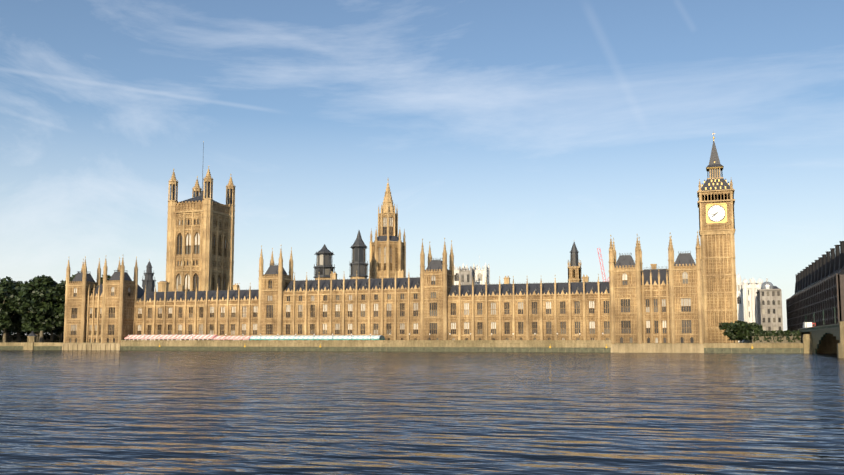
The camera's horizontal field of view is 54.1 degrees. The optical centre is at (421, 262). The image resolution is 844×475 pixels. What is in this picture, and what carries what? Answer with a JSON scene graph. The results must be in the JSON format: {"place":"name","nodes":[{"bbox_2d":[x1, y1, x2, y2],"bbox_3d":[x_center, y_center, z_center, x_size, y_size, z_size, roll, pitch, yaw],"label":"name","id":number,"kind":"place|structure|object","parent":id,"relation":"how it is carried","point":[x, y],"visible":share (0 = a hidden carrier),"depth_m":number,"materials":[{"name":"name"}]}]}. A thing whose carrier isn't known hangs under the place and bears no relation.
{"place":"outdoors","nodes":[
{"label":"outdoors","id":0,"kind":"place"},
{"bbox_2d":[55,332,62,341],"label":"tree","id":1,"kind":"object","parent":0,"point":[61,337],"depth_m":457.69,"materials":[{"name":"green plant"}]},
{"bbox_2d":[0,350,843,474],"bbox_3d":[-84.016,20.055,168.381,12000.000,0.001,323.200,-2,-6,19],"label":"river water","id":2,"kind":"structure","parent":0,"point":[110,412],"depth_m":46.27,"materials":[{"name":"blue liquid"}]},
{"bbox_2d":[0,0,843,334],"label":"sky","id":3,"kind":"structure","parent":0,"point":[514,133],"materials":[{"name":"blue"}]},
{"bbox_2d":[459,266,474,284],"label":"building","id":4,"kind":"structure","parent":0,"point":[466,277],"depth_m":629.81,"materials":[{"name":"grey stone"}]},
{"bbox_2d":[454,263,489,284],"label":"abbey towers","id":5,"kind":"structure","parent":0,"point":[481,276],"depth_m":653.14,"materials":[{"name":"stone"}]},
{"bbox_3d":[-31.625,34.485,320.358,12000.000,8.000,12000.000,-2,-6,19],"label":"ground","id":6,"kind":"structure","parent":0,"visible":0},
{"bbox_2d":[0,280,21,332],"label":"tree","id":7,"kind":"object","parent":6,"relation":"on","point":[6,294],"visible":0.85,"depth_m":388.27,"materials":[{"name":"green plant"}]},
{"bbox_2d":[0,276,23,341],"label":"tree","id":8,"kind":"object","parent":6,"relation":"on","point":[16,321],"visible":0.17,"depth_m":413.62,"materials":[{"name":"green plant"}]},
{"bbox_2d":[7,282,25,341],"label":"tree","id":9,"kind":"object","parent":6,"relation":"on","point":[18,335],"visible":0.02,"depth_m":447.08,"materials":[{"name":"green plant"}]},
{"bbox_2d":[23,336,37,349],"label":"pier","id":10,"kind":"structure","parent":6,"relation":"on","point":[29,343],"depth_m":369.59,"materials":[{"name":"stone"}]},
{"bbox_2d":[0,330,63,341],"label":"garden hedge","id":11,"kind":"object","parent":6,"relation":"on","point":[13,337],"visible":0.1,"depth_m":473.69,"materials":[{"name":"green plant"}]},
{"bbox_2d":[9,281,58,341],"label":"tree","id":12,"kind":"object","parent":6,"relation":"on","point":[16,306],"visible":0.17,"depth_m":380.98,"materials":[{"name":"green plant"}]},
{"bbox_2d":[19,275,54,341],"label":"tree","id":13,"kind":"object","parent":6,"relation":"on","point":[37,277],"visible":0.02,"depth_m":400.32,"materials":[{"name":"green plant"}]},
{"bbox_2d":[16,276,63,341],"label":"tree","id":14,"kind":"object","parent":6,"relation":"on","point":[40,315],"visible":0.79,"depth_m":373.79,"materials":[{"name":"green plant"}]},
{"bbox_2d":[49,283,64,341],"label":"tree","id":15,"kind":"object","parent":6,"relation":"on","point":[57,330],"visible":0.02,"depth_m":432.81,"materials":[{"name":"green plant"}]},
{"bbox_2d":[44,274,75,330],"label":"tree","id":16,"kind":"object","parent":6,"relation":"on","point":[59,321],"visible":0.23,"depth_m":374.66,"materials":[{"name":"green plant"}]},
{"bbox_2d":[28,131,737,352],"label":"palace of westminster stone","id":17,"kind":"structure","parent":6,"relation":"on","point":[684,298],"depth_m":339.95,"materials":[{"name":"beige stone"}]},
{"bbox_2d":[70,219,693,342],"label":"windows","id":18,"kind":"structure","parent":17,"relation":"in","point":[320,270],"depth_m":332.53,"materials":[{"name":"black glass"}]},
{"bbox_2d":[0,340,802,352],"bbox_3d":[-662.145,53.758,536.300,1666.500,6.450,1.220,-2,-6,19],"label":"river wall","id":19,"kind":"structure","parent":6,"relation":"on","point":[408,343],"depth_m":313.18,"materials":[{"name":"stone"}]},
{"bbox_2d":[0,346,803,352],"bbox_3d":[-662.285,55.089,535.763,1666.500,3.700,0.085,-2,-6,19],"label":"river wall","id":20,"kind":"structure","parent":19,"relation":"attached to","point":[524,349],"depth_m":310.45,"materials":[{"name":"beige stone"}]},
{"bbox_2d":[597,248,608,281],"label":"tower crane","id":21,"kind":"object","parent":6,"relation":"on","point":[601,267],"visible":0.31,"depth_m":537.61,"materials":[{"name":"red"}]},
{"bbox_2d":[719,322,743,342],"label":"bush","id":22,"kind":"object","parent":6,"relation":"on","point":[723,326],"visible":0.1,"depth_m":326.68,"materials":[{"name":"green plant"}]},
{"bbox_2d":[736,274,742,341],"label":"building","id":23,"kind":"structure","parent":6,"relation":"on","point":[739,285],"depth_m":551.41,"materials":[{"name":"stone"}]},
{"bbox_2d":[726,320,753,342],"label":"tree","id":24,"kind":"object","parent":6,"relation":"on","point":[734,328],"visible":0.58,"depth_m":310.63,"materials":[{"name":"green plant"}]},
{"bbox_2d":[740,283,758,341],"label":"building","id":25,"kind":"structure","parent":6,"relation":"on","point":[742,303],"depth_m":506.86,"materials":[{"name":"stone"}]},
{"bbox_2d":[742,278,762,322],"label":"whitehall block ornaments","id":26,"kind":"object","parent":25,"relation":"attached to","point":[752,284],"visible":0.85,"depth_m":506.17},
{"bbox_2d":[736,322,763,342],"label":"tree","id":27,"kind":"object","parent":6,"relation":"on","point":[744,332],"visible":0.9,"depth_m":304.82,"materials":[{"name":"green plant"}]},
{"bbox_2d":[756,286,782,330],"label":"building","id":28,"kind":"structure","parent":6,"relation":"on","point":[769,308],"depth_m":470.29,"materials":[{"name":"grey stone"}]},
{"bbox_2d":[761,278,773,288],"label":"dome","id":29,"kind":"structure","parent":28,"relation":"on","point":[766,285],"depth_m":473.16,"materials":[{"name":"silver metal"}]},
{"bbox_2d":[743,332,801,342],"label":"bridge street embankment","id":30,"kind":"structure","parent":6,"relation":"on","point":[745,341],"depth_m":344.29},
{"bbox_2d":[751,329,801,342],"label":"green hedge","id":31,"kind":"object","parent":6,"relation":"on","point":[768,337],"visible":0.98,"depth_m":295.73,"materials":[{"name":"green plant"}]},
{"bbox_2d":[786,241,843,339],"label":"office building","id":32,"kind":"structure","parent":6,"relation":"on","point":[819,286],"depth_m":378.22,"materials":[{"name":"black metal"}]},
{"bbox_2d":[798,307,843,357],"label":"bridge","id":33,"kind":"structure","parent":6,"relation":"on","point":[828,339],"depth_m":260.63,"materials":[{"name":"stone"}]},
{"bbox_2d":[803,322,811,327],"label":"box lorry","id":34,"kind":"object","parent":33,"relation":"on","point":[809,324],"depth_m":307.77,"materials":[{"name":"white paint"}]},
{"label":"terrace paving","id":35,"kind":"structure","parent":0,"visible":0},
{"bbox_2d":[124,335,216,339],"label":"marquee","id":36,"kind":"object","parent":35,"relation":"on","point":[170,337],"visible":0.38,"depth_m":349.42,"materials":[{"name":"fabric"}]},
{"bbox_2d":[213,336,250,339],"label":"marquee","id":37,"kind":"object","parent":35,"relation":"on","point":[231,338],"visible":0.38,"depth_m":339.73,"materials":[{"name":"fabric"}]},
{"bbox_2d":[250,335,384,339],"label":"marquee","id":38,"kind":"object","parent":35,"relation":"on","point":[325,337],"visible":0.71,"depth_m":326.89,"materials":[{"name":"teal"}]},
{"bbox_2d":[128,332,602,339],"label":"terrace lamp posts","id":39,"kind":"object","parent":35,"relation":"on","point":[351,334],"visible":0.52,"depth_m":318.17,"materials":[{"name":"black metal"}]}
]}

